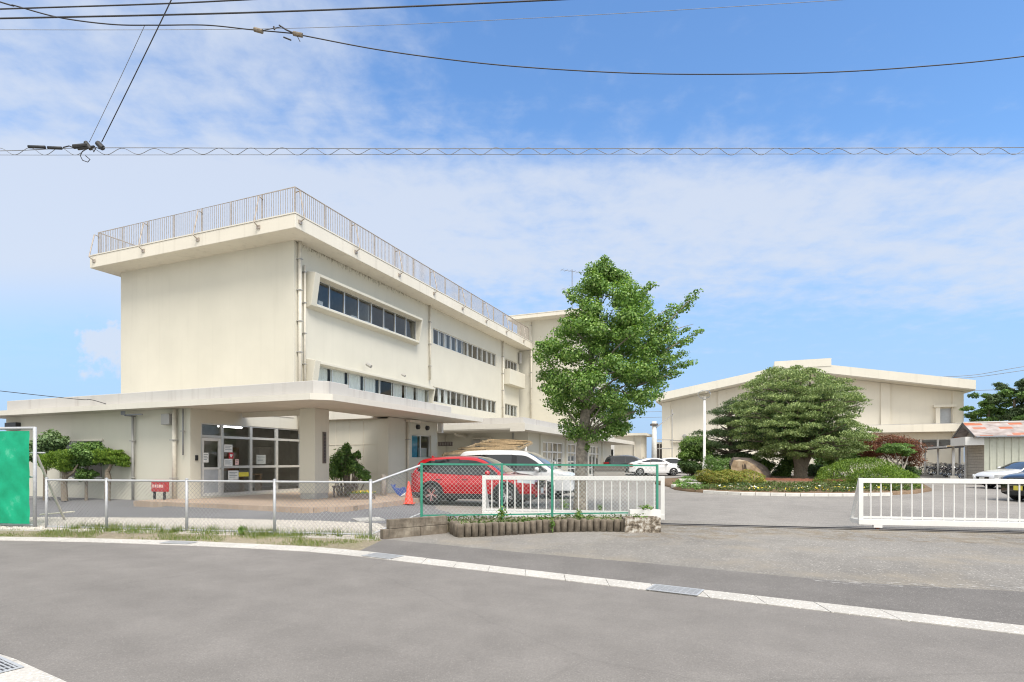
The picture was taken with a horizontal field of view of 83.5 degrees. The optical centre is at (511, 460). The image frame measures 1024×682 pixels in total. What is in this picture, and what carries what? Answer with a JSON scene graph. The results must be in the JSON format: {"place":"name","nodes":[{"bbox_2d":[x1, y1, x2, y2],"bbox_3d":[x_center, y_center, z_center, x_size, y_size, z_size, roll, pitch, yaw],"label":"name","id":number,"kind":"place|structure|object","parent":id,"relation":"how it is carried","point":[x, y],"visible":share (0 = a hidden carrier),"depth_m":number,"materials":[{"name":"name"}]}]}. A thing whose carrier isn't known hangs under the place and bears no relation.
{"place":"outdoors","nodes":[
{"label":"outdoors","id":0,"kind":"place"},
{"bbox_2d":[0,0,247,9],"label":"power line","id":1,"kind":"object","parent":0,"point":[120,4],"visible":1,"depth_m":10.99,"materials":[{"name":"black rubber"}]},
{"bbox_2d":[0,0,560,18],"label":"power line","id":2,"kind":"object","parent":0,"point":[273,11],"visible":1,"depth_m":11.19,"materials":[{"name":"black rubber"}]},
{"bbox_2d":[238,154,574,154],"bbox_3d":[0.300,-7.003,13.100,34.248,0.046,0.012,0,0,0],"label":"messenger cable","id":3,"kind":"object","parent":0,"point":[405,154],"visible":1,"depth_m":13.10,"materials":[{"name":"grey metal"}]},
{"bbox_2d":[0,0,836,29],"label":"thin line","id":4,"kind":"object","parent":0,"point":[443,22],"visible":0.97,"depth_m":14.00,"materials":[{"name":"black rubber"}]},
{"bbox_2d":[0,541,1023,681],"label":"road","id":5,"kind":"structure","parent":0,"point":[91,612],"depth_m":5.44,"materials":[{"name":"grey asphalt"}]},
{"bbox_2d":[0,1,1023,74],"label":"power line","id":6,"kind":"object","parent":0,"point":[500,64],"visible":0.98,"depth_m":12.71,"materials":[{"name":"black rubber"}]},
{"bbox_2d":[253,24,302,40],"bbox_3d":[-4.867,-8.909,11.950,1.021,0.360,0.090,0,0,0],"label":"cable splice","id":7,"kind":"object","parent":6,"relation":"attached to","point":[261,31],"visible":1,"depth_m":11.94,"materials":[{"name":"black plastic"}]},
{"bbox_2d":[0,147,1023,150],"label":"messenger cable","id":8,"kind":"object","parent":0,"point":[521,148],"visible":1,"depth_m":12.99,"materials":[{"name":"grey metal"}]},
{"bbox_2d":[63,141,104,161],"bbox_3d":[-9.701,-7.006,13.000,0.946,0.487,0.120,0,0,0],"label":"cable clamp","id":9,"kind":"object","parent":8,"relation":"attached to","point":[84,145],"visible":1,"depth_m":12.97,"materials":[{"name":"black plastic"}]},
{"bbox_2d":[101,0,171,141],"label":"span wire","id":10,"kind":"object","parent":9,"relation":"attached to","point":[137,69],"visible":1,"depth_m":11.79,"materials":[{"name":"black metal"}]},
{"bbox_2d":[1,147,1022,154],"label":"spiral cable","id":11,"kind":"object","parent":8,"relation":"hanging from","point":[509,154],"visible":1,"depth_m":13.05,"materials":[{"name":"grey metal"}]},
{"bbox_2d":[0,0,1023,457],"label":"sky","id":12,"kind":"structure","parent":0,"point":[901,260],"materials":[{"name":"blue"}]},
{"bbox_2d":[2,472,1023,654],"bbox_3d":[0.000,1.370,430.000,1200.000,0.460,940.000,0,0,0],"label":"ground","id":13,"kind":"structure","parent":0,"point":[830,511],"depth_m":19.72,"materials":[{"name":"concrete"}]},
{"bbox_2d":[0,654,65,681],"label":"gutter","id":14,"kind":"object","parent":13,"relation":"on","point":[27,673],"visible":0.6,"depth_m":4.25,"materials":[{"name":"concrete"}]},
{"bbox_2d":[0,656,23,672],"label":"drain grate","id":15,"kind":"object","parent":14,"relation":"on","point":[6,664],"visible":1,"depth_m":4.42,"materials":[{"name":"metal"}]},
{"bbox_2d":[0,427,74,526],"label":"signboard","id":16,"kind":"object","parent":13,"relation":"on","point":[15,476],"visible":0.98,"depth_m":13.77},
{"bbox_2d":[0,527,380,549],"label":"verge","id":17,"kind":"structure","parent":13,"relation":"on","point":[358,545],"depth_m":11.79,"materials":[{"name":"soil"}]},
{"bbox_2d":[0,517,384,539],"bbox_3d":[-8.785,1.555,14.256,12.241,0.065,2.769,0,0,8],"label":"white gravel","id":18,"kind":"structure","parent":13,"relation":"on","point":[181,521],"depth_m":14.24,"materials":[{"name":"white gravel"}]},
{"bbox_2d":[52,520,377,539],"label":"weed tufts","id":19,"kind":"object","parent":18,"relation":"on","point":[131,528],"visible":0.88,"depth_m":12.77,"materials":[{"name":"green plant"}]},
{"bbox_2d":[45,477,371,535],"bbox_3d":[-7.014,1.018,12.862,8.274,1.265,0.071,0,0,11],"label":"chain link fence","id":20,"kind":"object","parent":13,"relation":"on","point":[186,481],"visible":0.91,"depth_m":12.83,"materials":[{"name":"metal"}]},
{"bbox_2d":[29,496,456,522],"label":"lane","id":21,"kind":"structure","parent":13,"relation":"on","point":[431,509],"depth_m":16.87,"materials":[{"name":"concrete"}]},
{"bbox_2d":[29,428,70,500],"bbox_3d":[-16.984,0.127,21.063,1.288,2.661,1.526,0,0,0],"label":"clipped tree","id":22,"kind":"object","parent":21,"relation":"on","point":[49,440],"visible":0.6,"depth_m":20.80,"materials":[{"name":"green plant"}]},
{"bbox_2d":[37,448,78,500],"bbox_3d":[-16.086,0.466,20.434,1.436,1.911,1.213,0,0,0],"label":"clipped tree","id":23,"kind":"object","parent":21,"relation":"on","point":[57,461],"visible":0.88,"depth_m":20.23,"materials":[{"name":"green plant"}]},
{"bbox_2d":[64,441,105,500],"bbox_3d":[-15.255,0.353,20.692,1.613,2.167,1.518,0,0,0],"label":"clipped tree","id":24,"kind":"object","parent":21,"relation":"on","point":[81,451],"visible":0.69,"depth_m":20.42,"materials":[{"name":"green plant"}]},
{"bbox_2d":[90,447,130,500],"bbox_3d":[-14.218,0.454,20.433,1.357,1.925,1.121,0,0,0],"label":"clipped tree","id":25,"kind":"object","parent":21,"relation":"on","point":[111,457],"visible":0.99,"depth_m":20.23,"materials":[{"name":"green plant"}]},
{"bbox_2d":[351,517,384,522],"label":"manhole slab","id":26,"kind":"structure","parent":21,"relation":"on","point":[359,520],"depth_m":15.04,"materials":[{"name":"concrete"}]},
{"bbox_2d":[403,481,414,503],"bbox_3d":[-3.451,1.055,19.200,0.380,0.750,0.380,0,0,0],"label":"traffic cone","id":27,"kind":"object","parent":21,"relation":"on","point":[409,495],"visible":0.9,"depth_m":19.11,"materials":[{"name":"orange plastic"}]},
{"bbox_2d":[0,186,532,512],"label":"school building","id":28,"kind":"structure","parent":13,"relation":"on","point":[294,346],"depth_m":24.97,"materials":[{"name":"concrete"}]},
{"bbox_2d":[151,482,168,499],"bbox_3d":[-11.803,0.958,19.257,0.690,0.660,0.200,0,0,22],"label":"red notice stand","id":29,"kind":"object","parent":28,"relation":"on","point":[164,486],"visible":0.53,"depth_m":19.15,"materials":[{"name":"metal"}]},
{"bbox_2d":[202,438,221,495],"bbox_3d":[-10.614,0.210,20.267,0.130,2.040,0.775,0,0,22],"label":"door","id":30,"kind":"structure","parent":28,"relation":"in","point":[208,473],"depth_m":20.34,"materials":[{"name":"metal"}]},
{"bbox_2d":[228,470,238,479],"bbox_3d":[-10.253,0.520,21.117,0.006,0.340,0.460,0,0,22],"label":"notice sheet","id":31,"kind":"object","parent":28,"relation":"attached to","point":[233,475],"visible":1,"depth_m":21.12,"materials":[{"name":"paper"}]},
{"bbox_2d":[201,423,299,496],"bbox_3d":[-9.898,-0.045,22.094,0.100,2.570,4.840,0,0,22],"label":"entrance window","id":32,"kind":"structure","parent":28,"relation":"in","point":[221,426],"depth_m":21.86,"materials":[{"name":"metal"}]},
{"bbox_2d":[329,442,370,495],"bbox_3d":[-6.080,0.309,21.233,1.718,2.069,1.518,0,0,0],"label":"leafy bush","id":33,"kind":"object","parent":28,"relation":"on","point":[344,464],"visible":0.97,"depth_m":21.05,"materials":[{"name":"green plant"}]},
{"bbox_2d":[350,490,375,499],"bbox_3d":[-5.053,1.122,19.329,0.944,0.332,0.272,0,0,-14],"label":"flower box","id":34,"kind":"object","parent":28,"relation":"on","point":[358,496],"visible":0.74,"depth_m":19.22,"materials":[{"name":"concrete"}]},
{"bbox_2d":[318,281,415,339],"bbox_3d":[-7.045,-7.370,28.686,0.080,1.100,8.300,0,0,22],"label":"window","id":35,"kind":"structure","parent":28,"relation":"in","point":[328,285],"depth_m":28.62,"materials":[{"name":"glass"}]},
{"bbox_2d":[318,366,428,402],"bbox_3d":[-6.847,-3.665,29.362,0.230,1.030,9.700,0,0,22],"label":"window","id":36,"kind":"structure","parent":28,"relation":"in","point":[338,376],"depth_m":28.68,"materials":[{"name":"glass"}]},
{"bbox_2d":[412,434,429,457],"bbox_3d":[-4.170,-0.645,25.712,0.180,1.050,1.650,0,0,22],"label":"window","id":37,"kind":"structure","parent":28,"relation":"in","point":[422,452],"depth_m":25.66,"materials":[{"name":"glass"}]},
{"bbox_2d":[433,328,495,365],"bbox_3d":[-3.120,-7.535,38.831,0.230,0.930,9.350,0,0,22],"label":"window","id":38,"kind":"structure","parent":28,"relation":"in","point":[438,332],"depth_m":38.05,"materials":[{"name":"metal"}]},
{"bbox_2d":[434,387,495,412],"bbox_3d":[-3.120,-4.025,38.831,0.230,0.910,9.350,0,0,22],"label":"window","id":39,"kind":"structure","parent":28,"relation":"in","point":[438,389],"depth_m":38.27,"materials":[{"name":"metal"}]},
{"bbox_2d":[380,515,446,538],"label":"block wall","id":40,"kind":"structure","parent":13,"relation":"on","point":[411,527],"depth_m":12.17,"materials":[{"name":"concrete"}]},
{"bbox_2d":[457,524,463,537],"bbox_3d":[-1.077,1.523,12.021,0.142,0.387,0.146,0,-2,-20],"label":"log post","id":41,"kind":"object","parent":13,"relation":"on","point":[460,530],"visible":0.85,"depth_m":11.96,"materials":[{"name":"concrete"}]},
{"bbox_2d":[464,523,470,536],"bbox_3d":[-0.931,1.514,12.053,0.142,0.410,0.146,0,2,29],"label":"log post","id":42,"kind":"object","parent":13,"relation":"on","point":[467,529],"visible":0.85,"depth_m":11.99,"materials":[{"name":"concrete"}]},
{"bbox_2d":[471,523,477,536],"bbox_3d":[-0.784,1.508,12.095,0.146,0.396,0.142,-1,0,42],"label":"log post","id":43,"kind":"object","parent":13,"relation":"on","point":[474,529],"visible":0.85,"depth_m":12.04,"materials":[{"name":"concrete"}]},
{"bbox_2d":[411,456,545,506],"bbox_3d":[-1.173,0.650,20.182,4.617,1.707,2.166,0,0,18],"label":"parked car","id":44,"kind":"object","parent":13,"relation":"on","point":[451,492],"visible":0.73,"depth_m":19.51,"materials":[{"name":"red paint"}]},
{"bbox_2d":[478,523,484,536],"bbox_3d":[-0.640,1.514,12.129,0.146,0.406,0.142,-2,2,-19],"label":"log post","id":45,"kind":"object","parent":13,"relation":"on","point":[481,529],"visible":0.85,"depth_m":12.07,"materials":[{"name":"concrete"}]},
{"bbox_2d":[442,439,532,456],"bbox_3d":[-0.992,0.165,27.247,2.418,2.640,5.661,0,0,21],"label":"reed pergola","id":46,"kind":"object","parent":13,"relation":"on","point":[506,444],"visible":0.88,"depth_m":27.55,"materials":[{"name":"beige wood"}]},
{"bbox_2d":[485,522,491,536],"bbox_3d":[-0.495,1.512,12.175,0.142,0.408,0.146,-1,-1,-24],"label":"log post","id":47,"kind":"object","parent":13,"relation":"on","point":[488,529],"visible":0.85,"depth_m":12.12,"materials":[{"name":"concrete"}]},
{"bbox_2d":[492,522,498,535],"bbox_3d":[-0.358,1.508,12.236,0.142,0.410,0.146,0,1,31],"label":"log post","id":48,"kind":"object","parent":13,"relation":"on","point":[495,529],"visible":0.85,"depth_m":12.17,"materials":[{"name":"concrete"}]},
{"bbox_2d":[0,537,1023,634],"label":"gutter","id":49,"kind":"object","parent":13,"relation":"on","point":[921,618],"visible":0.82,"depth_m":7.50,"materials":[{"name":"concrete"}]},
{"bbox_2d":[361,552,403,558],"bbox_3d":[-2.162,1.579,9.586,0.620,0.007,0.360,0,0,31],"label":"drain grate","id":50,"kind":"object","parent":49,"relation":"on","point":[383,555],"visible":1,"depth_m":9.58,"materials":[{"name":"metal"}]},
{"bbox_2d":[646,584,703,595],"bbox_3d":[2.006,1.579,7.055,0.620,0.007,0.360,0,0,31],"label":"drain grate","id":51,"kind":"object","parent":49,"relation":"on","point":[677,589],"visible":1,"depth_m":7.04,"materials":[{"name":"metal"}]},
{"bbox_2d":[460,450,574,498],"bbox_3d":[0.249,0.508,23.882,4.997,1.945,2.140,0,0,19],"label":"parked minivan","id":52,"kind":"object","parent":13,"relation":"on","point":[514,457],"visible":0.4,"depth_m":23.01,"materials":[{"name":"white paint"}]},
{"bbox_2d":[446,517,620,532],"bbox_3d":[0.482,1.512,13.279,6.522,0.275,1.637,0,0,-14],"label":"planting bed","id":53,"kind":"object","parent":13,"relation":"on","point":[459,521],"visible":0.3,"depth_m":13.50,"materials":[{"name":"soil"}]},
{"bbox_2d":[420,463,657,519],"bbox_3d":[0.752,0.800,13.516,5.764,1.520,0.145,0,0,-12],"label":"green fence","id":54,"kind":"object","parent":53,"relation":"on","point":[501,494],"visible":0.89,"depth_m":13.48,"materials":[{"name":"metal"}]},
{"bbox_2d":[372,465,420,534],"bbox_3d":[-2.507,0.817,12.503,1.244,1.480,0.052,0,0,-41],"label":"sloping fence panel","id":55,"kind":"object","parent":54,"relation":"attached to","point":[395,474],"visible":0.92,"depth_m":12.49,"materials":[{"name":"metal"}]},
{"bbox_2d":[447,512,636,523],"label":"bed weeds","id":56,"kind":"object","parent":53,"relation":"on","point":[589,516],"visible":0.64,"depth_m":13.21,"materials":[{"name":"green plant"}]},
{"bbox_2d":[628,509,660,516],"bbox_3d":[3.119,1.225,13.500,0.720,0.170,0.200,0,0,0],"label":"white trough","id":57,"kind":"object","parent":53,"relation":"on","point":[652,512],"visible":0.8,"depth_m":13.40,"materials":[{"name":"paint"}]},
{"bbox_2d":[437,417,633,475],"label":"entrance block","id":58,"kind":"structure","parent":13,"relation":"on","point":[551,443],"depth_m":35.27,"materials":[{"name":"paint"}]},
{"bbox_2d":[543,441,561,468],"bbox_3d":[2.558,-0.045,38.195,0.310,2.450,4.300,0,0,22],"label":"glazed door","id":59,"kind":"structure","parent":58,"relation":"in","point":[546,452],"depth_m":38.45,"materials":[{"name":"metal"}]},
{"bbox_2d":[568,444,576,472],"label":"glazed door","id":60,"kind":"structure","parent":58,"relation":"in","point":[573,453],"depth_m":42.97,"materials":[{"name":"metal"}]},
{"bbox_2d":[589,446,598,474],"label":"glazed door","id":61,"kind":"structure","parent":58,"relation":"in","point":[591,453],"depth_m":48.83,"materials":[{"name":"metal"}]},
{"bbox_2d":[542,519,548,532],"bbox_3d":[0.740,1.507,12.743,0.142,0.416,0.146,1,1,-34],"label":"log post","id":62,"kind":"object","parent":13,"relation":"on","point":[545,525],"visible":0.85,"depth_m":12.69,"materials":[{"name":"concrete"}]},
{"bbox_2d":[508,308,609,473],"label":"stair tower block","id":63,"kind":"structure","parent":13,"relation":"on","point":[540,324],"depth_m":47.36,"materials":[{"name":"paint"}]},
{"bbox_2d":[567,518,573,531],"bbox_3d":[1.315,1.492,12.905,0.146,0.410,0.142,1,-2,-42],"label":"log post","id":64,"kind":"object","parent":13,"relation":"on","point":[570,524],"visible":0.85,"depth_m":12.85,"materials":[{"name":"concrete"}]},
{"bbox_2d":[580,519,586,531],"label":"log post","id":65,"kind":"object","parent":13,"relation":"on","point":[583,525],"visible":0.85,"depth_m":12.89,"materials":[{"name":"concrete"}]},
{"bbox_2d":[593,518,599,531],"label":"log post","id":66,"kind":"object","parent":13,"relation":"on","point":[596,524],"visible":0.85,"depth_m":12.91,"materials":[{"name":"concrete"}]},
{"bbox_2d":[532,254,704,509],"bbox_3d":[3.219,-2.300,17.744,5.282,7.904,4.162,0,0,0],"label":"street tree","id":67,"kind":"object","parent":13,"relation":"on","point":[633,321],"visible":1,"depth_m":17.03,"materials":[{"name":"green plant"}]},
{"bbox_2d":[603,455,648,474],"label":"parked car","id":68,"kind":"object","parent":13,"relation":"on","point":[621,459],"visible":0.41,"depth_m":49.41,"materials":[{"name":"black metal"}]},
{"bbox_2d":[613,433,651,458],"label":"store building","id":69,"kind":"structure","parent":13,"relation":"on","point":[638,448],"depth_m":61.42,"materials":[{"name":"paint"}]},
{"bbox_2d":[627,458,681,475],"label":"parked car","id":70,"kind":"object","parent":13,"relation":"on","point":[665,466],"visible":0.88,"depth_m":47.22,"materials":[{"name":"white paint"}]},
{"bbox_2d":[650,409,673,457],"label":"utility pole","id":71,"kind":"object","parent":13,"relation":"on","point":[653,424],"visible":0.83,"depth_m":58.34,"materials":[{"name":"white metal"}]},
{"bbox_2d":[655,475,931,494],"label":"planted island","id":72,"kind":"structure","parent":13,"relation":"on","point":[669,482],"depth_m":26.49,"materials":[{"name":"plant"}]},
{"bbox_2d":[677,459,702,476],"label":"dark bush","id":73,"kind":"object","parent":72,"relation":"on","point":[690,467],"visible":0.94,"depth_m":36.76,"materials":[{"name":"green plant"}]},
{"bbox_2d":[672,475,708,489],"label":"island tip plants","id":74,"kind":"object","parent":72,"relation":"on","point":[685,483],"visible":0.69,"depth_m":28.82,"materials":[{"name":"green plant"}]},
{"bbox_2d":[676,433,717,475],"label":"spreading tree","id":75,"kind":"object","parent":72,"relation":"on","point":[692,453],"visible":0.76,"depth_m":37.37,"materials":[{"name":"green plant"}]},
{"bbox_2d":[698,390,706,472],"bbox_3d":[11.400,-1.536,34.000,0.740,5.350,0.740,0,0,0],"label":"street lamp","id":76,"kind":"object","parent":72,"relation":"on","point":[704,426],"visible":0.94,"depth_m":33.94,"materials":[{"name":"white metal"}]},
{"bbox_2d":[703,454,730,477],"bbox_3d":[11.278,0.383,31.497,1.760,1.560,1.801,0,0,0],"label":"bushy shrub","id":77,"kind":"object","parent":72,"relation":"on","point":[718,465],"visible":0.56,"depth_m":31.19,"materials":[{"name":"green plant"}]},
{"bbox_2d":[682,399,774,461],"bbox_3d":[13.968,-1.502,36.875,5.594,5.026,4.538,0,0,0],"label":"layered pine","id":78,"kind":"object","parent":72,"relation":"on","point":[725,444],"visible":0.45,"depth_m":36.44,"materials":[{"name":"green plant"}]},
{"bbox_2d":[694,468,765,484],"bbox_3d":[10.914,0.930,28.749,3.370,1.120,2.410,0,0,0],"label":"azalea hedge","id":79,"kind":"object","parent":72,"relation":"on","point":[708,476],"visible":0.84,"depth_m":28.27,"materials":[{"name":"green plant"}]},
{"bbox_2d":[727,457,770,479],"bbox_3d":[12.947,0.444,31.029,2.512,1.353,0.888,0,0,0],"label":"monument boulder","id":80,"kind":"object","parent":72,"relation":"on","point":[738,464],"visible":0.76,"depth_m":30.65,"materials":[{"name":"brown stone"}]},
{"bbox_2d":[750,455,776,472],"bbox_3d":[15.029,0.300,35.018,1.656,1.306,2.144,0,0,0],"label":"lime bush","id":81,"kind":"object","parent":72,"relation":"on","point":[769,465],"visible":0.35,"depth_m":34.39,"materials":[{"name":"green plant"}]},
{"bbox_2d":[771,456,793,476],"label":"bush","id":82,"kind":"object","parent":72,"relation":"on","point":[785,468],"visible":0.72,"depth_m":34.01,"materials":[{"name":"green plant"}]},
{"bbox_2d":[724,365,882,477],"bbox_3d":[16.245,-2.146,32.527,8.242,6.467,7.900,0,0,0],"label":"layered tree","id":83,"kind":"object","parent":72,"relation":"on","point":[794,418],"visible":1,"depth_m":30.89,"materials":[{"name":"green plant"}]},
{"bbox_2d":[694,480,920,491],"bbox_3d":[14.303,1.159,27.355,11.320,0.462,5.349,0,0,0],"label":"island ground cover","id":84,"kind":"object","parent":72,"relation":"on","point":[842,488],"visible":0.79,"depth_m":26.36,"materials":[{"name":"green plant"}]},
{"bbox_2d":[807,463,834,476],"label":"bush","id":85,"kind":"object","parent":72,"relation":"on","point":[812,470],"visible":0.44,"depth_m":34.22,"materials":[{"name":"green plant"}]},
{"bbox_2d":[813,441,882,476],"bbox_3d":[20.745,-0.157,35.587,4.197,2.464,3.060,0,0,0],"label":"broad bush","id":86,"kind":"object","parent":72,"relation":"on","point":[824,463],"visible":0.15,"depth_m":35.07,"materials":[{"name":"green plant"}]},
{"bbox_2d":[812,456,923,487],"bbox_3d":[17.564,1.044,28.477,5.104,2.574,3.553,0,0,0],"label":"round hedge","id":87,"kind":"object","parent":72,"relation":"on","point":[884,467],"visible":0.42,"depth_m":27.92,"materials":[{"name":"green plant"}]},
{"bbox_2d":[857,433,932,472],"bbox_3d":[21.586,-0.114,32.897,4.018,3.171,3.966,0,0,0],"label":"red maple","id":88,"kind":"object","parent":72,"relation":"on","point":[879,442],"visible":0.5,"depth_m":32.33,"materials":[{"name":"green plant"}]},
{"bbox_2d":[874,443,917,469],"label":"pale stem tree","id":89,"kind":"object","parent":72,"relation":"on","point":[902,450],"visible":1,"depth_m":30.68,"materials":[{"name":"green plant"}]},
{"bbox_2d":[876,464,921,476],"bbox_3d":[22.794,0.688,33.989,2.827,1.178,2.125,0,0,0],"label":"bush","id":90,"kind":"object","parent":72,"relation":"on","point":[915,470],"visible":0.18,"depth_m":33.47,"materials":[{"name":"green plant"}]},
{"bbox_2d":[656,358,975,473],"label":"gymnasium","id":91,"kind":"structure","parent":13,"relation":"on","point":[925,408],"depth_m":53.94,"materials":[{"name":"beige paint"}]},
{"bbox_2d":[940,408,950,422],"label":"window","id":92,"kind":"structure","parent":91,"relation":"in","point":[945,414],"depth_m":52.48,"materials":[{"name":"grey glass"}]},
{"bbox_2d":[922,445,963,478],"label":"bicycle shelter","id":93,"kind":"object","parent":13,"relation":"on","point":[953,476],"visible":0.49,"depth_m":45.16,"materials":[{"name":"white paint"}]},
{"bbox_2d":[950,421,1023,478],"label":"storage shed","id":94,"kind":"structure","parent":13,"relation":"on","point":[990,445],"depth_m":33.06,"materials":[{"name":"white metal"}]},
{"bbox_2d":[959,389,1016,421],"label":"background tree","id":95,"kind":"object","parent":13,"relation":"on","point":[988,409],"visible":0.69,"depth_m":49.82,"materials":[{"name":"green plant"}]},
{"bbox_2d":[973,461,1023,487],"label":"parked car","id":96,"kind":"object","parent":13,"relation":"on","point":[1010,468],"visible":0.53,"depth_m":29.40,"materials":[{"name":"white paint"}]},
{"bbox_2d":[987,378,1023,420],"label":"background tree","id":97,"kind":"object","parent":13,"relation":"on","point":[1015,410],"visible":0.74,"depth_m":48.02,"materials":[{"name":"green plant"}]},
{"bbox_2d":[999,470,1023,499],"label":"parked car","id":98,"kind":"object","parent":13,"relation":"on","point":[1013,491],"visible":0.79,"depth_m":21.62,"materials":[{"name":"black metal"}]},
{"bbox_2d":[1011,391,1023,420],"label":"background tree","id":99,"kind":"object","parent":13,"relation":"on","point":[1020,417],"visible":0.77,"depth_m":46.22,"materials":[{"name":"green plant"}]},
{"bbox_2d":[592,466,625,475],"bbox_3d":[6.824,0.820,40.346,2.240,0.950,0.900,0,0,3],"label":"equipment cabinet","id":100,"kind":"object","parent":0,"point":[610,471],"visible":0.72,"depth_m":39.92,"materials":[{"name":"white metal"}]},
{"bbox_2d":[392,520,1023,591],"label":"driveway","id":101,"kind":"structure","parent":0,"point":[985,561],"depth_m":10.22,"materials":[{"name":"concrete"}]},
{"bbox_2d":[360,539,1023,624],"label":"driveway patch","id":102,"kind":"object","parent":101,"relation":"on","point":[1002,606],"visible":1,"depth_m":7.40,"materials":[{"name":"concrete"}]},
{"bbox_2d":[661,523,1023,532],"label":"gate rail","id":103,"kind":"object","parent":101,"relation":"on","point":[846,527],"visible":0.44,"depth_m":13.46,"materials":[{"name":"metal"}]},
{"bbox_2d":[482,475,664,519],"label":"sliding gate","id":104,"kind":"structure","parent":103,"relation":"on","point":[487,510],"depth_m":14.82,"materials":[{"name":"white metal"}]},
{"bbox_2d":[850,478,1023,528],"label":"sliding gate","id":105,"kind":"structure","parent":103,"relation":"on","point":[877,522],"depth_m":13.06,"materials":[{"name":"white metal"}]},
{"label":"driveway edge","id":106,"kind":"structure","parent":101,"relation":"on","visible":0},
{"bbox_2d":[622,516,660,532],"bbox_3d":[2.908,1.440,12.950,0.800,0.360,0.400,0,0,0],"label":"concrete planter","id":107,"kind":"object","parent":106,"relation":"on","point":[648,524],"visible":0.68,"depth_m":12.75,"materials":[{"name":"concrete"}]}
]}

